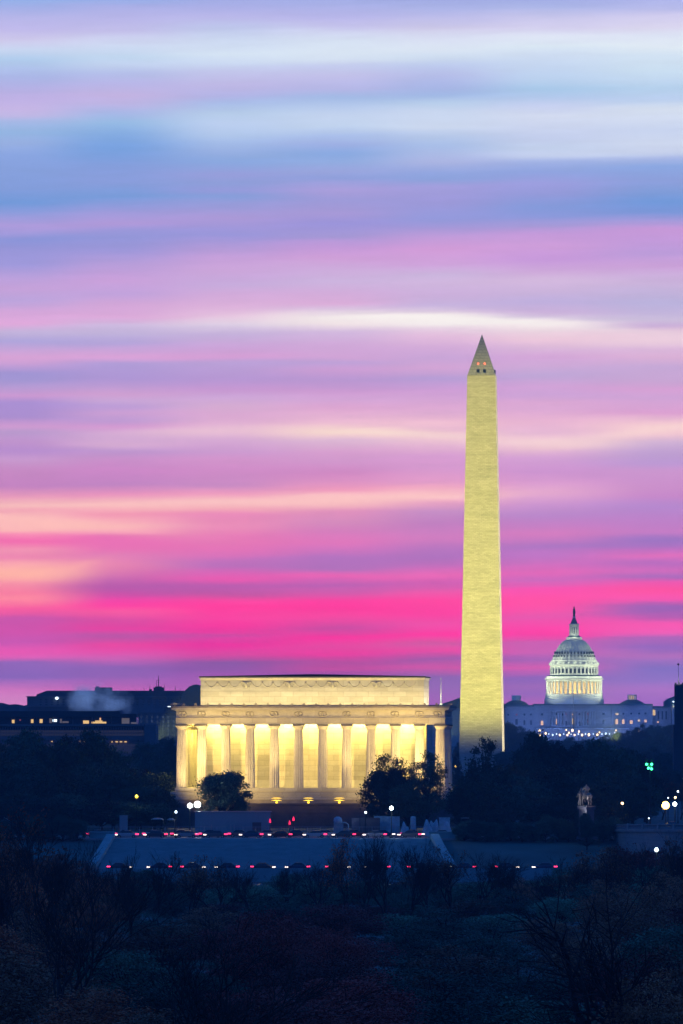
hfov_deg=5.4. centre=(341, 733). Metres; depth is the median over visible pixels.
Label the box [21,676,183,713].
long office building
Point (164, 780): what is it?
leafy tree
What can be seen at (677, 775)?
leafy tree
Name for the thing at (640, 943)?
leafy tree
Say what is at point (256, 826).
generator
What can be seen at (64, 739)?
leafy tree
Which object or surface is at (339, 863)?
bare tree
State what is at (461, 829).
leafy tree
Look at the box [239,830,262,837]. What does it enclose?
car
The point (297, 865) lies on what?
car
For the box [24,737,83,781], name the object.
leafy tree
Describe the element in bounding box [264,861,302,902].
bare tree
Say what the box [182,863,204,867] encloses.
car
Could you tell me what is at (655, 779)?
leafy tree
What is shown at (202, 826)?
door
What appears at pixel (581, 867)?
leafy tree
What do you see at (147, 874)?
leafy tree
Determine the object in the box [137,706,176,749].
plain office block
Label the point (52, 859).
leafy tree
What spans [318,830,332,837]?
car
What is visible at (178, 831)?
car
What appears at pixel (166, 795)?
leafy tree
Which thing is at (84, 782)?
leafy tree
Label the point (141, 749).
leafy tree
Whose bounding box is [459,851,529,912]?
bare tree
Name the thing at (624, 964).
leafy tree
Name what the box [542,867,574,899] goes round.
leafy tree
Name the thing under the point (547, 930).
leafy tree
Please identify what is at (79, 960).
bare tree
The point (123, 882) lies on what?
bare tree
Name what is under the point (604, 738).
leafy tree
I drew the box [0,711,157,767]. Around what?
modern office building
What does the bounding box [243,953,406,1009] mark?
leafy tree
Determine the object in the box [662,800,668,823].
street lamp
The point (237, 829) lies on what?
site fence
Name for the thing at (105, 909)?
leafy tree
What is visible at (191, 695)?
rotunda dome building
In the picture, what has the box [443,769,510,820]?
leafy tree
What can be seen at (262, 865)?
car
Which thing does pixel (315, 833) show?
car
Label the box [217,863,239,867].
car
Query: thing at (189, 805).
street lamp
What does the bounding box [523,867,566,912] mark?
bare tree
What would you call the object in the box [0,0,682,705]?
sky
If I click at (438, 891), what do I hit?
leafy tree
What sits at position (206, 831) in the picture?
car
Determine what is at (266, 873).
river wall
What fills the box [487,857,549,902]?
bare tree
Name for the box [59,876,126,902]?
leafy tree
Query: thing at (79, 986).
leafy tree
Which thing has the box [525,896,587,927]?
leafy tree
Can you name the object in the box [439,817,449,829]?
storage bin
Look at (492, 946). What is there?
leafy tree
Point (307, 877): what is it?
bare tree
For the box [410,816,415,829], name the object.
water tank
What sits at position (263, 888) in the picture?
leafy tree
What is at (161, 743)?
leafy tree
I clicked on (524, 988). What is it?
leafy tree
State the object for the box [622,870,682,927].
leafy tree
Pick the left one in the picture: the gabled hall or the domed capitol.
the gabled hall
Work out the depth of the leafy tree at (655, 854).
1025.02 m
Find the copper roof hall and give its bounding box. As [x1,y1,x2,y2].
[433,698,506,745]
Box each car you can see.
[107,863,127,867]
[115,830,138,837]
[143,830,167,837]
[147,863,169,867]
[170,830,189,837]
[174,830,198,837]
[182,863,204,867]
[199,830,212,837]
[203,830,227,837]
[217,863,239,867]
[228,830,245,837]
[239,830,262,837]
[250,863,275,867]
[258,830,275,837]
[268,830,291,837]
[285,863,309,867]
[287,830,304,837]
[303,830,326,837]
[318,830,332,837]
[332,830,355,837]
[349,830,363,836]
[363,830,386,837]
[379,830,394,836]
[397,830,421,837]
[455,863,473,867]
[495,863,518,867]
[532,863,556,867]
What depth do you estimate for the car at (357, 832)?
1417.12 m
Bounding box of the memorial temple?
[170,674,456,802]
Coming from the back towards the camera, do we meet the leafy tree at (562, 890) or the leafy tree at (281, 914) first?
the leafy tree at (562, 890)
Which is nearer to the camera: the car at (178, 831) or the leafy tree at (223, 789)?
the car at (178, 831)
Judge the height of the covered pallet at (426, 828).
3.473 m
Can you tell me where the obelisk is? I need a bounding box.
[459,335,504,771]
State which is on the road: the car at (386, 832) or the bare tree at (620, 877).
the car at (386, 832)
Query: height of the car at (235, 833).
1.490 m
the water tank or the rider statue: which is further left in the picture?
the water tank
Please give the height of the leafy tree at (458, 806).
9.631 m
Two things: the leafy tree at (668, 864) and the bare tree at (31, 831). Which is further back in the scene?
the leafy tree at (668, 864)
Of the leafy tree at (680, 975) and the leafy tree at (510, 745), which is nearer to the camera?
the leafy tree at (680, 975)
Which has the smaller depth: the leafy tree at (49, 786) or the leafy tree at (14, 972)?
the leafy tree at (14, 972)
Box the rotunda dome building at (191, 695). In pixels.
[166,684,200,706]
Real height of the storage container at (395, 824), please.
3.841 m
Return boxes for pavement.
[13,836,613,839]
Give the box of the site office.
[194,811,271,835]
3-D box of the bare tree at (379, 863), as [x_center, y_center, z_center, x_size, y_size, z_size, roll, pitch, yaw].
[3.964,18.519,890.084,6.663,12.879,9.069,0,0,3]
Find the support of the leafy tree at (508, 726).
on the ground
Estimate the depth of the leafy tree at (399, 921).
830.61 m
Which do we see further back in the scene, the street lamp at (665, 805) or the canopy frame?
the canopy frame
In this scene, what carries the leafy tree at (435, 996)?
on the ground
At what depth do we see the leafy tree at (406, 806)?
1433.91 m
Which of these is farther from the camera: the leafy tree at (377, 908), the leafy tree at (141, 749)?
the leafy tree at (141, 749)
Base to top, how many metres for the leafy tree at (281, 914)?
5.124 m
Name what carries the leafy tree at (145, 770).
on the ground
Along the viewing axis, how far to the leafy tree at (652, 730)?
4247.22 m
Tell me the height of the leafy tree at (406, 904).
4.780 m
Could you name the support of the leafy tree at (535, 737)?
on the ground
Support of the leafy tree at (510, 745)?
on the ground
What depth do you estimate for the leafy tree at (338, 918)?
825.46 m
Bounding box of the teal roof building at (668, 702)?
[663,696,673,705]
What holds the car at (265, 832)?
on the road
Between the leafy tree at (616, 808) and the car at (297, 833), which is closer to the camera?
the car at (297, 833)
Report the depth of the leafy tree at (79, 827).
1399.04 m
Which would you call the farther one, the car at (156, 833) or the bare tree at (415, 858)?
the car at (156, 833)
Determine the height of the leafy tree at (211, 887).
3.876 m
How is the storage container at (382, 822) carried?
on the ground
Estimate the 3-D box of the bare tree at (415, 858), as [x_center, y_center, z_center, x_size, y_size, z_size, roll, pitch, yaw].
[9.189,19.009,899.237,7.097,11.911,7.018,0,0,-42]
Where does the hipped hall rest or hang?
on the ground
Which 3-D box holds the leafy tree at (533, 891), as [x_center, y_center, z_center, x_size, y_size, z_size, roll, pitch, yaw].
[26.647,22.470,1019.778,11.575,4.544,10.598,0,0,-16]
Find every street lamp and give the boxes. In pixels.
[135,794,137,830]
[186,803,193,829]
[194,801,200,810]
[390,805,392,837]
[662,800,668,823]
[673,801,676,821]
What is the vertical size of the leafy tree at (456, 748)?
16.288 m
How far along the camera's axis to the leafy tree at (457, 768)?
2299.65 m
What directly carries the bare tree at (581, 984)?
on the ground
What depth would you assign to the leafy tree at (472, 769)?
1447.89 m
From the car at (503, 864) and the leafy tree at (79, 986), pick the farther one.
the car at (503, 864)
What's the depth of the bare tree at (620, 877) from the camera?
898.91 m
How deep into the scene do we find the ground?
1388.89 m
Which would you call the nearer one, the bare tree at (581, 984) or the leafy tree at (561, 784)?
the bare tree at (581, 984)
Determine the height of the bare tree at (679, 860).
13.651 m
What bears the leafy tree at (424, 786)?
on the ground
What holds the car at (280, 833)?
on the road
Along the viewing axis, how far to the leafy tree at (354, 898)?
1026.72 m
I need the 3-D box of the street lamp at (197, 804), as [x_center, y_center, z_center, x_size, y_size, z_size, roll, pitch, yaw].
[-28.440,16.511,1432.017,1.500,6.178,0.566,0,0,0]
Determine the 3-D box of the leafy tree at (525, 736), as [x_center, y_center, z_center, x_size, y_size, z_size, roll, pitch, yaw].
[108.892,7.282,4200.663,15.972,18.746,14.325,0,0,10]
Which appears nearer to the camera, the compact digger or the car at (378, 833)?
the car at (378, 833)
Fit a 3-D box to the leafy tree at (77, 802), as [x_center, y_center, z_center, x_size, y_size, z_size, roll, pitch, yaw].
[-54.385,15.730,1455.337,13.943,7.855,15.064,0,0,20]
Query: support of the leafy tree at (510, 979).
on the ground
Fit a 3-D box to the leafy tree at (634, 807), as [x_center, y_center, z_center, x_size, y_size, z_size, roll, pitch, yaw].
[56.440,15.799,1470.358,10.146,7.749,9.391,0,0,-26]
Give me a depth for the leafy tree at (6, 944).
628.23 m
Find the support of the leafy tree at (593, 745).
on the ground
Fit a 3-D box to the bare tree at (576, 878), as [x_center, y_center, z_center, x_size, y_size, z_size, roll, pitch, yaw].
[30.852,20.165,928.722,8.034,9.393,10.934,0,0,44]
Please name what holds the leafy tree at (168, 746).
on the ground
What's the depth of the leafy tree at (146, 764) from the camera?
1849.21 m
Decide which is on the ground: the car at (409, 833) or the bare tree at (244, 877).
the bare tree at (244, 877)
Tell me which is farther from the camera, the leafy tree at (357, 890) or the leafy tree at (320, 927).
the leafy tree at (357, 890)
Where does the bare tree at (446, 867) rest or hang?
on the ground
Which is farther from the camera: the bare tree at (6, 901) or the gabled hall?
the gabled hall
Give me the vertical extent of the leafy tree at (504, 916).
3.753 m
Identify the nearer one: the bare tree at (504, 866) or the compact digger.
the bare tree at (504, 866)
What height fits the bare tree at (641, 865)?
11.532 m
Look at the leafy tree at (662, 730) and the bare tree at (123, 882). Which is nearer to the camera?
the bare tree at (123, 882)
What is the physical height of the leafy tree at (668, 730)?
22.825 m
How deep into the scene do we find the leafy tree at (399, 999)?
537.46 m
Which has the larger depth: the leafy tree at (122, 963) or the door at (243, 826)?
the door at (243, 826)
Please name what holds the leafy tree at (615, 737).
on the ground
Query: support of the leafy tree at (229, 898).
on the ground
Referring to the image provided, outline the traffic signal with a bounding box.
[641,759,652,823]
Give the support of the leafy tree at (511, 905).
on the ground
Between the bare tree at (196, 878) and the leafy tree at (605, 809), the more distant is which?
the leafy tree at (605, 809)
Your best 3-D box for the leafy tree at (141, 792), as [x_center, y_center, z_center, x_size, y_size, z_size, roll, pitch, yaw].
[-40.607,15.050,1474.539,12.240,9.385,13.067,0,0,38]
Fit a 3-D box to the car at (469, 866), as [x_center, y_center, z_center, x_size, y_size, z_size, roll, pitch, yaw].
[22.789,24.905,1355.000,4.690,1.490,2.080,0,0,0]
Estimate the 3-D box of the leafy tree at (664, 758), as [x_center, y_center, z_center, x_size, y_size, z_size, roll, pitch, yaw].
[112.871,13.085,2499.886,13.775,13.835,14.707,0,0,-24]
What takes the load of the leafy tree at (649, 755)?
on the ground
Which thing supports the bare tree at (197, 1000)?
on the ground
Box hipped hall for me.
[0,703,22,710]
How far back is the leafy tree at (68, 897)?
921.03 m
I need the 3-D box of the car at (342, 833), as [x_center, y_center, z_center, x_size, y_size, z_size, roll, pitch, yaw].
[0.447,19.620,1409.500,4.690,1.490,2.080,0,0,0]
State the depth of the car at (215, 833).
1408.60 m
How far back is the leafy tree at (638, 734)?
4197.80 m
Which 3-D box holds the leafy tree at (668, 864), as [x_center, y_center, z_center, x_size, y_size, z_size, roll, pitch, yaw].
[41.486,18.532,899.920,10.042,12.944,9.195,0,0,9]
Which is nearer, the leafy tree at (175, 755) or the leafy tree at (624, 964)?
the leafy tree at (624, 964)
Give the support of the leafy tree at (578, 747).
on the ground
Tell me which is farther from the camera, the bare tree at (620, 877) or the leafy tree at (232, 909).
the leafy tree at (232, 909)
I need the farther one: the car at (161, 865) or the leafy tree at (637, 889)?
the car at (161, 865)
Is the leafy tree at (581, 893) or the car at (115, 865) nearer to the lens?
the leafy tree at (581, 893)
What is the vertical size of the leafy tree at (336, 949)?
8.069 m
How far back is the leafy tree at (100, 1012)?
510.36 m
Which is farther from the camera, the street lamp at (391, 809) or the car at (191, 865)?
the street lamp at (391, 809)
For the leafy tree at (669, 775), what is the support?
on the ground
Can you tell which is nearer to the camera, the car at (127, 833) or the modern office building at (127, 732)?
the car at (127, 833)
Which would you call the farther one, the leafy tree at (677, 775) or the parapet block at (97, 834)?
the leafy tree at (677, 775)
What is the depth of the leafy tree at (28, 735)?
1558.75 m
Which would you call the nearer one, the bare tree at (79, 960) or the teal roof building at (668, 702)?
the bare tree at (79, 960)
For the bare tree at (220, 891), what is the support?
on the ground
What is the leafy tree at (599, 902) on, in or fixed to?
on the ground
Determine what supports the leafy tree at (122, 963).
on the ground
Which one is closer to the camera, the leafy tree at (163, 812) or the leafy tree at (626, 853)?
the leafy tree at (626, 853)
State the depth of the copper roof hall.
4701.00 m
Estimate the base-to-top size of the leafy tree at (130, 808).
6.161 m
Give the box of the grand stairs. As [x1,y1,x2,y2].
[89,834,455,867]
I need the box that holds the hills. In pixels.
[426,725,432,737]
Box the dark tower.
[673,663,682,770]
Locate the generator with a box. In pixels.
[252,822,261,831]
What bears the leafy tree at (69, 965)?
on the ground
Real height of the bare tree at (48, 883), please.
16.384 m
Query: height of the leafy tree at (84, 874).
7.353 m
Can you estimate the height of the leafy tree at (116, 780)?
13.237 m
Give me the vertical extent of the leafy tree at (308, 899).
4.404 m
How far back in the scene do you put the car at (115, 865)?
1354.11 m
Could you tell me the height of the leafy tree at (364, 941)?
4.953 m
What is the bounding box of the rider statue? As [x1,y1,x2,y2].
[576,784,596,839]
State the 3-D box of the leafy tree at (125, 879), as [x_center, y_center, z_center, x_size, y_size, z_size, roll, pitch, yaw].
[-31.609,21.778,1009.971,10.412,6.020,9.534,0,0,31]
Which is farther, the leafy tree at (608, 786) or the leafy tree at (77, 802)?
the leafy tree at (608, 786)
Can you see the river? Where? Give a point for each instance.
(301, 882)
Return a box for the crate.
[352,818,358,830]
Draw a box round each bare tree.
[0,802,88,901]
[0,826,79,954]
[0,850,195,1020]
[0,851,79,961]
[31,839,145,940]
[99,849,155,940]
[112,913,399,1023]
[138,850,193,923]
[167,856,274,915]
[169,851,224,924]
[212,860,259,907]
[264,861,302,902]
[286,858,351,906]
[319,832,365,911]
[336,831,391,917]
[348,833,401,921]
[391,839,440,917]
[399,838,443,918]
[421,843,476,921]
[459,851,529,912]
[478,860,665,1023]
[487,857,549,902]
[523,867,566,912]
[542,857,617,924]
[574,843,643,899]
[589,842,669,930]
[656,830,682,911]
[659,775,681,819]
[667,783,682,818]
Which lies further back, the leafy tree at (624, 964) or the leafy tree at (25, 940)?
the leafy tree at (25, 940)
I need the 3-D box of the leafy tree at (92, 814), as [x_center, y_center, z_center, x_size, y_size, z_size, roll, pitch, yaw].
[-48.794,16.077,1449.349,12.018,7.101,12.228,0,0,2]
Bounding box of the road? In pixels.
[61,837,548,837]
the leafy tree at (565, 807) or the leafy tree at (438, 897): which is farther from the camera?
the leafy tree at (565, 807)
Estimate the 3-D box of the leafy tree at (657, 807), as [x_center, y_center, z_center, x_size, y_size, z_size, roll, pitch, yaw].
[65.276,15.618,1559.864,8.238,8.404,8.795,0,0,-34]
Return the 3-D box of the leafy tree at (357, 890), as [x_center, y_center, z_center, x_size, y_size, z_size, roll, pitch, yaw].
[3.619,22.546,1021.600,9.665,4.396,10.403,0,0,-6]
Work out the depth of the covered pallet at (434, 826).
1429.77 m
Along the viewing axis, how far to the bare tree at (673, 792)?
1638.86 m
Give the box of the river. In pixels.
[155,882,523,903]
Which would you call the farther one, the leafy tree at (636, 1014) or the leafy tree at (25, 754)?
the leafy tree at (25, 754)
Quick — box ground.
[0,738,682,1023]
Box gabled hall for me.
[19,705,26,710]
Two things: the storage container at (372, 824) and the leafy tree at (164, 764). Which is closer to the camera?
the storage container at (372, 824)
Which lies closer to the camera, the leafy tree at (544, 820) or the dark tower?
the leafy tree at (544, 820)
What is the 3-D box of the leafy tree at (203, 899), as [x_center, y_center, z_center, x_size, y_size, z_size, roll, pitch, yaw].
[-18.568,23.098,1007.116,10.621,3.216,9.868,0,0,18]
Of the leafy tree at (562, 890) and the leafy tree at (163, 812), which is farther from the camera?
the leafy tree at (163, 812)
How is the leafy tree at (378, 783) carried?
on the ground
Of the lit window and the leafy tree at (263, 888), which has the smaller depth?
the leafy tree at (263, 888)
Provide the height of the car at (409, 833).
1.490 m
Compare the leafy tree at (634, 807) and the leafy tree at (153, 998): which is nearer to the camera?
the leafy tree at (153, 998)
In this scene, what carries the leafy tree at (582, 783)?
on the ground
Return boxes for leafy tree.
[0,733,35,767]
[0,740,15,775]
[0,871,86,952]
[0,885,36,949]
[0,923,51,996]
[0,938,69,1023]
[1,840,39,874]
[1,911,88,973]
[6,725,49,755]
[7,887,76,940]
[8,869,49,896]
[20,767,89,800]
[21,935,125,1000]
[23,974,131,1023]
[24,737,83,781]
[26,983,175,1023]
[30,850,81,887]
[43,886,107,923]
[49,792,104,823]
[58,900,136,938]
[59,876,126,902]
[60,726,120,775]
[60,761,106,799]
[61,729,76,764]
[64,859,101,898]
[67,819,90,840]
[67,946,180,1010]
[72,798,124,829]
[82,766,146,828]
[91,868,150,894]
[91,961,233,1023]
[101,800,155,829]
[107,919,220,972]
[109,784,165,828]
[125,867,167,899]
[129,740,157,768]
[129,768,157,781]
[135,753,159,775]
[136,771,175,799]
[137,802,177,829]
[143,789,180,828]
[152,753,176,785]
[153,736,168,758]
[159,736,176,786]
[170,746,176,764]
[171,889,225,908]
[187,902,251,921]
[190,769,253,810]
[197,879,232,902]
[201,886,263,908]
[204,906,333,994]
[211,906,320,936]
[233,884,299,908]
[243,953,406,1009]
[259,873,315,907]
[260,924,344,953]
[271,968,437,1023]
[281,924,378,986]
[289,881,343,905]
[291,902,398,945]
[315,934,415,972]
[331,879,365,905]
[335,879,393,905]
[338,961,518,1023]
[351,904,405,925]
[355,753,417,820]
[357,913,434,945]
[369,890,443,919]
[370,874,418,904]
[386,782,432,828]
[390,868,449,895]
[401,750,450,825]
[401,886,468,910]
[414,874,465,901]
[428,916,539,976]
[438,957,579,1009]
[441,880,511,912]
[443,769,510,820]
[444,787,473,825]
[451,819,474,840]
[452,742,458,765]
[452,750,463,785]
[453,967,571,1023]
[459,913,536,940]
[461,736,519,808]
[482,888,549,923]
[490,750,514,774]
[504,721,518,734]
[504,737,523,752]
[506,917,586,947]
[509,726,525,738]
[511,742,525,753]
[518,729,549,767]
[518,765,581,800]
[521,731,538,740]
[521,740,588,778]
[522,880,547,906]
[523,932,606,970]
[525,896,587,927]
[526,932,653,1007]
[532,814,556,842]
[537,796,584,824]
[540,846,640,902]
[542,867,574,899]
[553,880,582,915]
[554,951,682,1023]
[560,736,577,750]
[565,883,636,919]
[566,877,649,940]
[569,742,583,773]
[570,775,598,820]
[574,736,624,775]
[577,739,590,752]
[578,812,596,849]
[579,897,682,968]
[581,773,643,817]
[584,791,632,822]
[586,802,629,821]
[589,965,682,1023]
[595,844,668,901]
[598,734,611,743]
[607,793,644,823]
[608,731,624,748]
[613,773,663,823]
[614,921,682,991]
[617,745,652,775]
[620,730,635,741]
[621,864,670,920]
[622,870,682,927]
[624,943,682,1023]
[628,722,650,744]
[631,848,663,866]
[634,758,668,821]
[638,747,662,769]
[639,838,682,907]
[641,724,661,740]
[641,789,665,823]
[641,898,682,938]
[652,752,672,771]
[653,724,669,739]
[653,764,679,800]
[662,769,682,800]
[663,724,672,738]
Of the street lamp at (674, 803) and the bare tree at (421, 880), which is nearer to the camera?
the bare tree at (421, 880)
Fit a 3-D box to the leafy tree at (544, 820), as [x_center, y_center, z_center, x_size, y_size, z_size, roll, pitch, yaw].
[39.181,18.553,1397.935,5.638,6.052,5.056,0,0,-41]
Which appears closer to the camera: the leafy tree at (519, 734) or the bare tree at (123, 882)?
the bare tree at (123, 882)
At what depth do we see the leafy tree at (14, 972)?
562.02 m
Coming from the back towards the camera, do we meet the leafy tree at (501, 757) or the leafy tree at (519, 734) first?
the leafy tree at (519, 734)
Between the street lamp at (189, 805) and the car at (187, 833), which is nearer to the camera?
the car at (187, 833)
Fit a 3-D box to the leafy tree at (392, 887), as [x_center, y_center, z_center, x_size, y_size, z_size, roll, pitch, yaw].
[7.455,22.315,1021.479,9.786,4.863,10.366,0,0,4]
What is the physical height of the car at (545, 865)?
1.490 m
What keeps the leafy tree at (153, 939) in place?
on the ground
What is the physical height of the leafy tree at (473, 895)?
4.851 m
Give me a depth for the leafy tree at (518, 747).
3597.22 m
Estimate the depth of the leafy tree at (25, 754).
1538.69 m
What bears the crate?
on the ground
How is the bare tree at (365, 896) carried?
on the ground
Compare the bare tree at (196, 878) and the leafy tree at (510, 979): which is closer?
the leafy tree at (510, 979)
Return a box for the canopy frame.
[151,818,163,832]
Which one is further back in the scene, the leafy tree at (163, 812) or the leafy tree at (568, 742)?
the leafy tree at (568, 742)
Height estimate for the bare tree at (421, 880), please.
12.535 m
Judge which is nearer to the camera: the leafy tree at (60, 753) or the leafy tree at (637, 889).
the leafy tree at (637, 889)
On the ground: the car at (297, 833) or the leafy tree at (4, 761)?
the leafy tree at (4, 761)
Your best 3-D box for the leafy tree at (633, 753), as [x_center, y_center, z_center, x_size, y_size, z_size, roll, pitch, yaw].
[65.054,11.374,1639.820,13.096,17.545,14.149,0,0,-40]
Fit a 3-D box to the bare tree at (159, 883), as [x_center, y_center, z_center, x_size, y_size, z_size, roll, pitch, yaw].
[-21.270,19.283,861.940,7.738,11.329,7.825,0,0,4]
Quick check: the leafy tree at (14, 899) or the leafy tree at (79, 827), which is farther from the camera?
the leafy tree at (79, 827)
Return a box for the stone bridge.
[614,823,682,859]
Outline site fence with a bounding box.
[121,827,449,835]
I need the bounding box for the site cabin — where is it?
[119,815,127,830]
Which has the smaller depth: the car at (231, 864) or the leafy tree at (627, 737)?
the car at (231, 864)
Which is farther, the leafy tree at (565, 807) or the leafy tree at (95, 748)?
the leafy tree at (95, 748)
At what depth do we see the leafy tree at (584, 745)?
3698.07 m
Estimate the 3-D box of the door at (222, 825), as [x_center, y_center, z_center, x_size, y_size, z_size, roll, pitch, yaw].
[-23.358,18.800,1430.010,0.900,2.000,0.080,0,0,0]
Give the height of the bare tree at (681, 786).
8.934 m
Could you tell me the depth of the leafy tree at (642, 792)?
1517.90 m
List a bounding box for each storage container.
[359,818,379,832]
[374,816,385,829]
[386,816,399,834]
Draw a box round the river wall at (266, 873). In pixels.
[36,868,590,881]
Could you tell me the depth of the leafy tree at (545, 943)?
751.59 m
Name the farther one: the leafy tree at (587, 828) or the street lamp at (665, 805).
the street lamp at (665, 805)
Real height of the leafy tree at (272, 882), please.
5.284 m
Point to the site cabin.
(123, 821)
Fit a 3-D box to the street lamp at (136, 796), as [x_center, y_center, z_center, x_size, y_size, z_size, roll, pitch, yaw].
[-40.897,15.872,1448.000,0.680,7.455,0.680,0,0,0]
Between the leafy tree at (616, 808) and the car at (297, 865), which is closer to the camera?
the car at (297, 865)
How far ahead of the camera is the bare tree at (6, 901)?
637.57 m
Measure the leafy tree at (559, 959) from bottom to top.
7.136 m
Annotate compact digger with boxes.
[334,817,348,832]
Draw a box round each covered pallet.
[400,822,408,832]
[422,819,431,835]
[430,819,438,830]
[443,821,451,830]
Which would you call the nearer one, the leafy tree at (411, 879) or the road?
the leafy tree at (411, 879)
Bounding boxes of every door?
[200,824,204,832]
[221,824,224,832]
[241,824,245,831]
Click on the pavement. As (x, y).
(267, 836)
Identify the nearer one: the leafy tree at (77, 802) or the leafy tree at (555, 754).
the leafy tree at (77, 802)
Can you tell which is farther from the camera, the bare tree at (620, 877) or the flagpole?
the flagpole
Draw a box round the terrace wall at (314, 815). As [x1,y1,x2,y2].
[118,803,469,827]
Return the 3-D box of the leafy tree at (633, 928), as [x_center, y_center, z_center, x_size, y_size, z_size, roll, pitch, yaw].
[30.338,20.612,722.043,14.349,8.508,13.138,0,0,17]
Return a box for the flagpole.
[571,693,574,731]
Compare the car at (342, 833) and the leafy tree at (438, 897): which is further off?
the car at (342, 833)
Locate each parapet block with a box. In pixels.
[89,831,115,837]
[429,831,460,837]
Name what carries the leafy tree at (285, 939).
on the ground
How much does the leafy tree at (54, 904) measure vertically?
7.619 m
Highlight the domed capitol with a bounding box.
[505,607,673,740]
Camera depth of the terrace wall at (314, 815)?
1488.46 m
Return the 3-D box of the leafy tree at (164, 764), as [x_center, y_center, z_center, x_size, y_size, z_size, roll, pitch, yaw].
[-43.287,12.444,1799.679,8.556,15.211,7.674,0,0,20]
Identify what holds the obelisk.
on the ground

